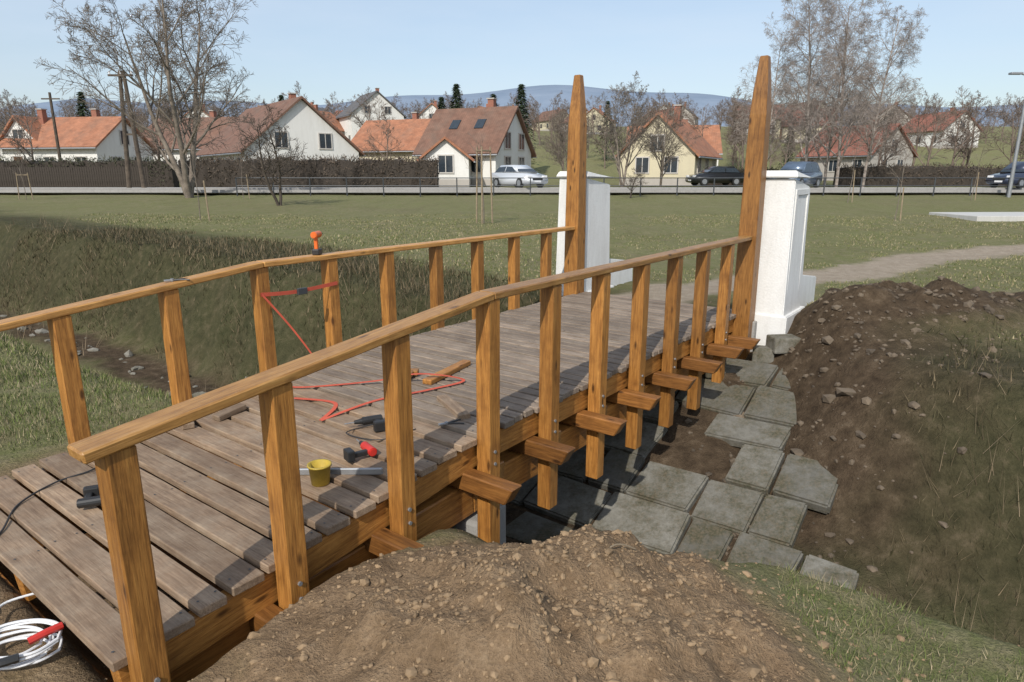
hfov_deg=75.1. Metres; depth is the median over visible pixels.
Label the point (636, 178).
roadside shrub
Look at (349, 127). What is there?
walls
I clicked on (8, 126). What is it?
roof
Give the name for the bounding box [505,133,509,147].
window
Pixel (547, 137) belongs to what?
garden tree
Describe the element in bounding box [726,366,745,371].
stone block
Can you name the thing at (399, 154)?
walls
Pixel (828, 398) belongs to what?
bank rubble
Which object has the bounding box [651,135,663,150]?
window
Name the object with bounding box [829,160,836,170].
window
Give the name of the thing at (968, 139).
garden tree
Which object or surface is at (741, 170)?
hedge
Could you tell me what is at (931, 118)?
roof
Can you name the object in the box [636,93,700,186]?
bare tree
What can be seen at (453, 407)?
timber offcut
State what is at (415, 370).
timber offcut
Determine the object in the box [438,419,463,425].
pliers
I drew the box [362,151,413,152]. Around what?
gutter
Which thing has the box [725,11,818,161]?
birch tree
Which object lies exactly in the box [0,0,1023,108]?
sky
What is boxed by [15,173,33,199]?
tree stake frame
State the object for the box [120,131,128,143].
window
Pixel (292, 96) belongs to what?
chimney
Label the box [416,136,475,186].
extension
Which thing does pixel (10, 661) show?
extension cable coil
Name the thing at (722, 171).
parked car
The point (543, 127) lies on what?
walls
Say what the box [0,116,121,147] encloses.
roof
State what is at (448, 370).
timber offcut
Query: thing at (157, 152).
garden tree
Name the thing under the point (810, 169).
parked car
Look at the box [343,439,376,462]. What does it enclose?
cordless drill
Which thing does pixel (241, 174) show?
sapling tree
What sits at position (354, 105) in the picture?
roof
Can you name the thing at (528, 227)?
lawn grass
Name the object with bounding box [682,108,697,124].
walls
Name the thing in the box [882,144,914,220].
sapling tree
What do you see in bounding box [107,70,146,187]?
utility pole
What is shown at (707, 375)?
stone block
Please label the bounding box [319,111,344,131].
roof
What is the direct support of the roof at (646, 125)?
on the walls at (687, 165)
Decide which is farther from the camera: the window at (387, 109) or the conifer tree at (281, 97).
the window at (387, 109)
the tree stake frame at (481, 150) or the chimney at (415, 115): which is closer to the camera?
the tree stake frame at (481, 150)
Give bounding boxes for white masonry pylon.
[556,171,632,295]
[754,170,815,345]
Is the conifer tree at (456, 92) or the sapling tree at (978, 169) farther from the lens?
the conifer tree at (456, 92)
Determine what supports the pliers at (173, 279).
on the wooden footbridge
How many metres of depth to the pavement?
45.05 m
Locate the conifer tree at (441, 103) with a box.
[437,97,445,108]
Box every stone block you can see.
[702,359,726,377]
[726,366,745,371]
[752,345,773,363]
[766,334,800,353]
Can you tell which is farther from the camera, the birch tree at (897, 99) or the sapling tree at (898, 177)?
the birch tree at (897, 99)
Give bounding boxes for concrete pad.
[929,212,1023,221]
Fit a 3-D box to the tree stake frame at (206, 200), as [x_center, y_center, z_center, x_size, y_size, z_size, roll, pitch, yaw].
[-10.151,-4.571,22.158,0.108,1.502,0.049,-6,15,-22]
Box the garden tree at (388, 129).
[360,113,403,159]
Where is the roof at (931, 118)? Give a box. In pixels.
[903,110,966,133]
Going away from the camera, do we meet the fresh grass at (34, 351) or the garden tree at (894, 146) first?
the fresh grass at (34, 351)
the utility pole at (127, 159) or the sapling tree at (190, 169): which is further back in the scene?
the utility pole at (127, 159)
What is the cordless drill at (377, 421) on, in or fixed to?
on the wooden footbridge
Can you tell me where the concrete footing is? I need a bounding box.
[451,504,505,544]
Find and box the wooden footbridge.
[0,55,770,681]
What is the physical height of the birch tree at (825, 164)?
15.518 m
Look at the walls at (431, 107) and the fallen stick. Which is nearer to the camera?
the fallen stick
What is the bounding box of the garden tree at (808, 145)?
[781,110,833,162]
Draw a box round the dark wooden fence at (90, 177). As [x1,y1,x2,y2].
[0,167,150,186]
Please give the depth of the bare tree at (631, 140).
46.48 m
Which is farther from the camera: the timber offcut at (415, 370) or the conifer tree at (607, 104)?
the conifer tree at (607, 104)
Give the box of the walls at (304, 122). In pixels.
[199,100,358,161]
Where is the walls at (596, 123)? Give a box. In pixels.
[586,109,614,132]
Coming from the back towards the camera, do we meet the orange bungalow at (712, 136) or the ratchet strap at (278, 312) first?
the orange bungalow at (712, 136)
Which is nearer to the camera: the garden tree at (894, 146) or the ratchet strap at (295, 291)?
the ratchet strap at (295, 291)
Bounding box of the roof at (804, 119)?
[782,109,836,126]
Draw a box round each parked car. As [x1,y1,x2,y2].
[492,165,547,187]
[685,166,743,184]
[770,161,822,187]
[986,161,1023,187]
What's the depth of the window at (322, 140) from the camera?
60.61 m
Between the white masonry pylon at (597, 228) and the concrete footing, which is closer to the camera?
the concrete footing
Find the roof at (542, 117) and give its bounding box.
[534,109,561,121]
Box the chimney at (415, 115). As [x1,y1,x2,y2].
[412,113,418,118]
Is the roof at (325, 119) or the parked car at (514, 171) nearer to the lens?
the parked car at (514, 171)
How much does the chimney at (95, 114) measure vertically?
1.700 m
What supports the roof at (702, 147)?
on the walls at (687, 165)
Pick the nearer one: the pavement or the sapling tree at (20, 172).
the sapling tree at (20, 172)
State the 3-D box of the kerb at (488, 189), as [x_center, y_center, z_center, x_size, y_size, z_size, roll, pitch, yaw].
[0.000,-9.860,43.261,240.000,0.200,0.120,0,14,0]
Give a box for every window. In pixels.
[13,130,23,138]
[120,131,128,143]
[275,132,287,146]
[319,134,331,147]
[385,107,390,113]
[438,156,452,171]
[449,120,460,128]
[470,157,480,171]
[474,119,486,128]
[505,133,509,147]
[506,157,510,164]
[519,134,523,149]
[636,158,648,172]
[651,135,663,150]
[664,157,677,171]
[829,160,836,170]
[853,160,861,166]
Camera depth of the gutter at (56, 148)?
62.35 m
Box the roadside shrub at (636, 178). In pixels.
[619,166,647,197]
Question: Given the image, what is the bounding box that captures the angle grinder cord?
[346,424,415,439]
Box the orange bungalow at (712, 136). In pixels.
[626,118,722,165]
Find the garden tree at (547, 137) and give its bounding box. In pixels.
[542,108,568,170]
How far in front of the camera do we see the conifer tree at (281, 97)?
103.83 m
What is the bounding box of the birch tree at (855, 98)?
[781,0,907,186]
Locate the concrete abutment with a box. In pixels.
[728,320,756,351]
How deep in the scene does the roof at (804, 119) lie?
133.28 m
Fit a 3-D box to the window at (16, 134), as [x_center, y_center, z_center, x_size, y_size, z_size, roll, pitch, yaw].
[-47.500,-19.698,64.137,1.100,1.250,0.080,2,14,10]
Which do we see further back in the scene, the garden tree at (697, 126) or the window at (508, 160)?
the garden tree at (697, 126)
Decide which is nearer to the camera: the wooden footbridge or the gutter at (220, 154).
the wooden footbridge
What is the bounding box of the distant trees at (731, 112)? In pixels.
[0,81,1023,168]
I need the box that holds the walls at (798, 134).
[782,127,825,142]
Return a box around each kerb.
[0,188,1023,189]
[0,190,1023,193]
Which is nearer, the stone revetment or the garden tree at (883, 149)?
the stone revetment
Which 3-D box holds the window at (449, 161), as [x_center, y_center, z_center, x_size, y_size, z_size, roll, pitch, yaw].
[-5.200,-13.876,52.193,1.100,1.250,0.080,0,14,0]
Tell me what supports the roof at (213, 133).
on the walls at (176, 153)
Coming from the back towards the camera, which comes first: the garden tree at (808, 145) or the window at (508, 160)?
the garden tree at (808, 145)
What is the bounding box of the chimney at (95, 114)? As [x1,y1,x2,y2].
[91,110,100,116]
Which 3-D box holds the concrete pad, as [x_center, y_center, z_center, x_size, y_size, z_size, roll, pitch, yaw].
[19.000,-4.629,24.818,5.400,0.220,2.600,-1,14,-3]
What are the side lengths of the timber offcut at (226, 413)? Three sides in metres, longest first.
0.251 x 0.090 x 0.045 m
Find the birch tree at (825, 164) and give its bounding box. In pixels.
[775,0,891,186]
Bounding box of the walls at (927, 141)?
[909,114,979,145]
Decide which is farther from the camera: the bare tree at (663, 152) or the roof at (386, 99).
the roof at (386, 99)
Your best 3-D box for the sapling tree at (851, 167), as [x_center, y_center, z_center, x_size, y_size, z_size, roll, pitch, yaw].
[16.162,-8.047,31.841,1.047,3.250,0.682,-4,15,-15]
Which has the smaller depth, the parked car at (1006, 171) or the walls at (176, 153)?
the parked car at (1006, 171)
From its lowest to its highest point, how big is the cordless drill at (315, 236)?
0.219 m
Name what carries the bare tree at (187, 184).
on the ground at (894, 510)
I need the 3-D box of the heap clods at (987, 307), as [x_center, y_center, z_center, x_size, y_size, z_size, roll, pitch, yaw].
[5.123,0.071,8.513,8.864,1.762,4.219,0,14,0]
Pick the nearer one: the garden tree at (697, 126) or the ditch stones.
the ditch stones
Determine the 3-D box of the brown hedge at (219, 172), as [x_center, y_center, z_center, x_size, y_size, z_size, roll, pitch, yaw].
[-14.711,-12.294,48.490,19.155,2.882,1.794,0,14,0]
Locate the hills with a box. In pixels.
[0,85,1021,125]
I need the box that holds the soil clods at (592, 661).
[77,524,1019,681]
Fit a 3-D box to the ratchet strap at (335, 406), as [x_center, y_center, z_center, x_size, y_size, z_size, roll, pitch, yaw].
[-1.524,0.509,5.277,0.234,0.033,0.603,-10,17,-36]
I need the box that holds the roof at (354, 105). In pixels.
[336,91,376,117]
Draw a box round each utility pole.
[41,92,61,160]
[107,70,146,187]
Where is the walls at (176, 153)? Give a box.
[153,150,198,163]
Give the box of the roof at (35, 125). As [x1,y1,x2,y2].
[12,115,41,140]
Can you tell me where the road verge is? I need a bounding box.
[0,192,1023,192]
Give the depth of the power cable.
4.22 m
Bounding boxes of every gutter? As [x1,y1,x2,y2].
[0,147,95,148]
[197,152,240,156]
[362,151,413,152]
[699,156,722,159]
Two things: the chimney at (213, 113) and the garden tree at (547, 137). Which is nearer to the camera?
the garden tree at (547, 137)
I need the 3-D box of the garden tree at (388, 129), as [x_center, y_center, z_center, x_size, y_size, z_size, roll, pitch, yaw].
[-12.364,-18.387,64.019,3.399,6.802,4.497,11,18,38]
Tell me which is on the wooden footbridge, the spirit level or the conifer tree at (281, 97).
the spirit level
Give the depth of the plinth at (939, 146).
123.50 m
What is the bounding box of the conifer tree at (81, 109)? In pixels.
[74,91,91,116]
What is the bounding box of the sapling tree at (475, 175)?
[464,132,488,222]
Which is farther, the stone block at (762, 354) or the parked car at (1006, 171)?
the parked car at (1006, 171)
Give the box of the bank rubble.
[676,304,1000,595]
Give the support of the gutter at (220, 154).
attached to the roof at (232, 139)
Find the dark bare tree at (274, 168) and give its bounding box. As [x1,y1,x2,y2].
[232,101,306,205]
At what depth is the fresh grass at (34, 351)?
6.04 m
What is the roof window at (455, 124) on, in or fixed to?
in the white cottage
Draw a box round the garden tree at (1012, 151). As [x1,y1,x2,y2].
[981,98,1023,162]
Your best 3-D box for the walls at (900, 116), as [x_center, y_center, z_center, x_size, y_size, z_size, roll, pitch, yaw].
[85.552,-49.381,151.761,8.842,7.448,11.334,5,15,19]
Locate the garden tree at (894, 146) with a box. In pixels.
[877,99,916,165]
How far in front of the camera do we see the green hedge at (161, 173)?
49.88 m
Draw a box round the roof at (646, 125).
[615,113,657,157]
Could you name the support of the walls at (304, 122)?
on the plinth
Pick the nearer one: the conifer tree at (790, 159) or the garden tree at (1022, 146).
the garden tree at (1022, 146)
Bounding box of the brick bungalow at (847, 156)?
[795,118,917,180]
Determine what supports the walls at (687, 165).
on the ground at (894, 510)
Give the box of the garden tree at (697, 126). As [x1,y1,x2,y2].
[689,113,712,136]
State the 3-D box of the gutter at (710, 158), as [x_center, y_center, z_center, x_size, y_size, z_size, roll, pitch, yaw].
[18.014,-16.473,60.014,0.140,0.140,9.700,7,16,27]
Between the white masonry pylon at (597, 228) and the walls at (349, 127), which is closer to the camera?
the white masonry pylon at (597, 228)
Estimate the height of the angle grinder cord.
0.042 m
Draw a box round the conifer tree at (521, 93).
[514,84,539,171]
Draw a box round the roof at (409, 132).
[351,119,430,150]
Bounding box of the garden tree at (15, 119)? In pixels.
[0,96,44,165]
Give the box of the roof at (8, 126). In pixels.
[0,116,13,140]
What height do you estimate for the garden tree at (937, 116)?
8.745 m
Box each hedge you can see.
[0,153,179,186]
[178,153,439,186]
[703,164,779,186]
[833,161,1014,186]
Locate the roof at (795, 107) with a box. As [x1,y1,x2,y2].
[774,100,822,119]
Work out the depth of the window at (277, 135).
58.26 m
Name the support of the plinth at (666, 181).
on the ground at (894, 510)
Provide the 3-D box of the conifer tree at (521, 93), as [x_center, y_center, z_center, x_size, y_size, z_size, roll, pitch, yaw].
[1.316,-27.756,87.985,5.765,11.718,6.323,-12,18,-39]
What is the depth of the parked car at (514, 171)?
43.86 m
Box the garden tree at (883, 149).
[859,104,909,165]
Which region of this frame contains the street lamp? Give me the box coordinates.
[1006,72,1023,196]
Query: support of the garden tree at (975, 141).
on the ground at (894, 510)
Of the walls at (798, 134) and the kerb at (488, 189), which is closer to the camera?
the kerb at (488, 189)
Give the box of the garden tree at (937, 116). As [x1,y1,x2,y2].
[899,93,966,165]
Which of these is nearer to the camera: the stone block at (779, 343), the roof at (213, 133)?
the stone block at (779, 343)
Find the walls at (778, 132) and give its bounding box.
[774,105,824,137]
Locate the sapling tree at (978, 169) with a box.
[970,144,987,200]
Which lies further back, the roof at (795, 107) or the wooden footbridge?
the roof at (795, 107)
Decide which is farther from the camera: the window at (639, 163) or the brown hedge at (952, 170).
the window at (639, 163)
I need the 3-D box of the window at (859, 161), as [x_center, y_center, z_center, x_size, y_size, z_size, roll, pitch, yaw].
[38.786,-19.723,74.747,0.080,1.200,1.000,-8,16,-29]
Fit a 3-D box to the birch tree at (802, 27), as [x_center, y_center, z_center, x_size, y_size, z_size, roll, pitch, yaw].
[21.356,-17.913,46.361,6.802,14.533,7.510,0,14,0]
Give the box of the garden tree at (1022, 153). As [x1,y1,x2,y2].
[998,110,1023,158]
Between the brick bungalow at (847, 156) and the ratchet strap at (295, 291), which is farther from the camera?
the brick bungalow at (847, 156)
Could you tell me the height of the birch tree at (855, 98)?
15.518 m
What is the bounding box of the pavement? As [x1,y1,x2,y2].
[0,187,1023,187]
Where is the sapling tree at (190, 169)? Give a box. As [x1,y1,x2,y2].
[172,134,200,219]
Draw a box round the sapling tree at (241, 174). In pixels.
[237,150,246,198]
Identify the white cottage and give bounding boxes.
[412,98,536,186]
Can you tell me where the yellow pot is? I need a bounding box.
[307,459,331,486]
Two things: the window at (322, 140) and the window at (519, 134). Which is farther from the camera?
the window at (322, 140)
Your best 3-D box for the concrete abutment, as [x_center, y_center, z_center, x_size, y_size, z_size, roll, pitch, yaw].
[2.074,0.053,9.723,2.900,1.100,0.220,10,17,36]
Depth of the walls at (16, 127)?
64.02 m
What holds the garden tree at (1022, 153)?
on the ground at (894, 510)
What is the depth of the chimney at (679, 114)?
59.03 m
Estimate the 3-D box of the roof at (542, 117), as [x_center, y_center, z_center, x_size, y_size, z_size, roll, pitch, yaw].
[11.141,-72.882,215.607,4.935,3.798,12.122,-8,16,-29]
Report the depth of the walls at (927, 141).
124.02 m
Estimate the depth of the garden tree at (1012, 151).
57.35 m
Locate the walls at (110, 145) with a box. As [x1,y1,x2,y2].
[2,122,152,161]
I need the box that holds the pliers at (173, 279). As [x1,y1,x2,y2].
[164,278,189,281]
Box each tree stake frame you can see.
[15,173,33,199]
[203,181,209,220]
[476,146,492,223]
[851,170,855,202]
[900,188,903,219]
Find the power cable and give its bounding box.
[0,468,94,533]
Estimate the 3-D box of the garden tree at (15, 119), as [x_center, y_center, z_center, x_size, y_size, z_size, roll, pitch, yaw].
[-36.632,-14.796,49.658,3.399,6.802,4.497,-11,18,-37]
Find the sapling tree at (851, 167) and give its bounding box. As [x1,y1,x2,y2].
[846,137,863,202]
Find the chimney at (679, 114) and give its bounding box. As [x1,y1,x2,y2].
[674,106,681,124]
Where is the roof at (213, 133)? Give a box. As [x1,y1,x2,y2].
[142,117,234,148]
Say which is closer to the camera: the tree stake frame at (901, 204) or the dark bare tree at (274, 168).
the tree stake frame at (901, 204)
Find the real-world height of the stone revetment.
1.318 m
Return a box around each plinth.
[619,179,699,184]
[920,145,977,148]
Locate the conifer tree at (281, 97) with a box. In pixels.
[278,95,283,100]
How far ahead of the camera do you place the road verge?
37.08 m
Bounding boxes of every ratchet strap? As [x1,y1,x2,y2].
[260,281,337,296]
[262,294,311,353]
[293,373,464,420]
[294,397,337,420]
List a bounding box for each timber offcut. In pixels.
[181,421,194,429]
[212,403,246,420]
[411,368,418,375]
[422,360,470,384]
[437,394,469,419]
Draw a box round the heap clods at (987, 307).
[710,276,1023,429]
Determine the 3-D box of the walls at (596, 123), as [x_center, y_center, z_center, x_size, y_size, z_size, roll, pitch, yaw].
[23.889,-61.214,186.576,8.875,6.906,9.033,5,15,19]
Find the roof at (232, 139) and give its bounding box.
[196,96,301,155]
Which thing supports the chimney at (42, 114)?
on the roof at (35, 125)
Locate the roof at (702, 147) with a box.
[659,112,721,157]
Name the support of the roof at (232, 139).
on the walls at (304, 122)
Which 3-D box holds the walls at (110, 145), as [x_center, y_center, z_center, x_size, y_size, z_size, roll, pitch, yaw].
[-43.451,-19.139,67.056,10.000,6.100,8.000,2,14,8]
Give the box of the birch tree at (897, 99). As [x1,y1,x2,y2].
[827,0,930,186]
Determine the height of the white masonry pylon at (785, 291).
3.248 m
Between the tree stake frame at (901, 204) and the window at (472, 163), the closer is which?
the tree stake frame at (901, 204)
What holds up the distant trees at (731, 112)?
on the ground at (894, 510)
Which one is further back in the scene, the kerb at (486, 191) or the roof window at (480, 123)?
the roof window at (480, 123)
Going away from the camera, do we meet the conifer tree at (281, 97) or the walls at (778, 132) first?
the conifer tree at (281, 97)
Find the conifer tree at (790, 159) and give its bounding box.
[778,133,794,166]
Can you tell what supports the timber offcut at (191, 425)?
on the wooden footbridge
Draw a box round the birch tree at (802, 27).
[771,0,872,160]
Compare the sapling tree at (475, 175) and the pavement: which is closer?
the sapling tree at (475, 175)
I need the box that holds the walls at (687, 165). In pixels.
[620,117,716,178]
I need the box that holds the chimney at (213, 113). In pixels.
[209,111,216,116]
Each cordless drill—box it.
[76,484,100,508]
[310,231,322,254]
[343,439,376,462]
[344,414,384,431]
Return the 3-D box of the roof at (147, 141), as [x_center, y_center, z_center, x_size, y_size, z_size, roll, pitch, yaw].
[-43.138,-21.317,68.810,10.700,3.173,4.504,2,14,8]
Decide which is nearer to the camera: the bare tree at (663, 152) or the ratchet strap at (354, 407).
the ratchet strap at (354, 407)
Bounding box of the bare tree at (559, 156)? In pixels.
[534,104,596,170]
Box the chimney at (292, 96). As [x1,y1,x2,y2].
[288,94,295,98]
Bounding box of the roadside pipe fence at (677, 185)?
[235,177,1023,196]
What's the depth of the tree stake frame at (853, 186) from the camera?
32.23 m
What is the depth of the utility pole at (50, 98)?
55.18 m
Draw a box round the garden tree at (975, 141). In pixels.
[940,90,1010,166]
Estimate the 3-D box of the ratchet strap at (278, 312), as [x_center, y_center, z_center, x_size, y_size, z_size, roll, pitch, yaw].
[-2.010,-0.079,6.059,0.392,0.757,0.261,0,14,0]
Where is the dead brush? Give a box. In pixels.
[0,213,1023,642]
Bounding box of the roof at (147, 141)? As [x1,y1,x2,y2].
[126,118,156,150]
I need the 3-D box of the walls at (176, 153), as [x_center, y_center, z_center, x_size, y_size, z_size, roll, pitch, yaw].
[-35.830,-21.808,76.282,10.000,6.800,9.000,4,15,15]
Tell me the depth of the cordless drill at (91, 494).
4.02 m
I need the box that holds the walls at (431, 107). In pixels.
[419,104,436,118]
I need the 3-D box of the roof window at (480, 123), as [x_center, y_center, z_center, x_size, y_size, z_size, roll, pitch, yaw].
[-2.658,-18.190,55.733,0.800,0.080,1.100,6,58,23]
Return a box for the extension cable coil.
[0,593,63,669]
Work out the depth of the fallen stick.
3.25 m
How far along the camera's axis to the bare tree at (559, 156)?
48.39 m
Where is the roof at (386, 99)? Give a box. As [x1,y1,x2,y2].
[377,90,406,117]
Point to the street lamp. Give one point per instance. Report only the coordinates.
(1011, 180)
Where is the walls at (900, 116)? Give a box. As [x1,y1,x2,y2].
[867,106,908,126]
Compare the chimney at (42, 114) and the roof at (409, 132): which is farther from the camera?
the roof at (409, 132)
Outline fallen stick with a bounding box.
[587,544,635,566]
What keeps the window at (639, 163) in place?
on the window frame
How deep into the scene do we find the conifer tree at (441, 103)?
94.49 m
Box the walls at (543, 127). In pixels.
[532,110,567,129]
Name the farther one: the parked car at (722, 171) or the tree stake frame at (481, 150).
the parked car at (722, 171)
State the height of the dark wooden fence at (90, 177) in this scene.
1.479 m
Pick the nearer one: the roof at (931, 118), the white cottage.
the white cottage
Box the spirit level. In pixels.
[300,468,382,474]
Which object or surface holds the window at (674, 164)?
on the window frame
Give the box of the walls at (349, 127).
[338,92,403,139]
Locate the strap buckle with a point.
(302, 291)
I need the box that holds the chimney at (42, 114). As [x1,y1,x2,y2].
[37,110,47,123]
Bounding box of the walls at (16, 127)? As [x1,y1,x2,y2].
[0,121,32,159]
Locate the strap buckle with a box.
[297,287,307,294]
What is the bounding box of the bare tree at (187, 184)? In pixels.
[33,0,256,197]
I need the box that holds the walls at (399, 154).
[359,152,418,160]
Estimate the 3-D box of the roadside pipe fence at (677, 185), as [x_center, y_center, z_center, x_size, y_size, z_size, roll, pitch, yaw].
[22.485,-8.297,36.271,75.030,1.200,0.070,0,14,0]
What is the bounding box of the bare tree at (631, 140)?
[589,70,667,186]
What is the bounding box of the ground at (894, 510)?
[0,126,1023,681]
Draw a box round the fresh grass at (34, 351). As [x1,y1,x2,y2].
[0,331,1023,681]
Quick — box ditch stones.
[0,315,246,396]
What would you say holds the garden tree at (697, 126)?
on the ground at (894, 510)
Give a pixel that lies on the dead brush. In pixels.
(428, 307)
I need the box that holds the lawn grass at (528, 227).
[71,213,1023,341]
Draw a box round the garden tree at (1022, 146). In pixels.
[1005,105,1023,159]
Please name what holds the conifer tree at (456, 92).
on the ground at (894, 510)
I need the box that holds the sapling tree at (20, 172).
[10,152,26,199]
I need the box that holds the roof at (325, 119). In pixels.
[301,96,364,155]
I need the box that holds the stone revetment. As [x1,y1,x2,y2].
[506,358,858,589]
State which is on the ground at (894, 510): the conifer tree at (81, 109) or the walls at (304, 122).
the conifer tree at (81, 109)
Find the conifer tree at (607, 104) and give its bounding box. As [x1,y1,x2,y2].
[593,101,616,159]
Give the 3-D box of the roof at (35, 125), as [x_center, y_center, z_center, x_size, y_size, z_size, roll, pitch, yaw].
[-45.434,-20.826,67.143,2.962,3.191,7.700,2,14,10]
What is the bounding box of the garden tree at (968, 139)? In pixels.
[940,86,992,164]
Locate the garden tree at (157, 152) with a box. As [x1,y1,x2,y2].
[132,106,182,160]
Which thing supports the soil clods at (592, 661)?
on the ground at (894, 510)
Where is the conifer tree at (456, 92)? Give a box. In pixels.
[449,84,463,108]
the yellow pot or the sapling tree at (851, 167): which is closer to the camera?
the yellow pot
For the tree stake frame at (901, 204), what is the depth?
23.62 m

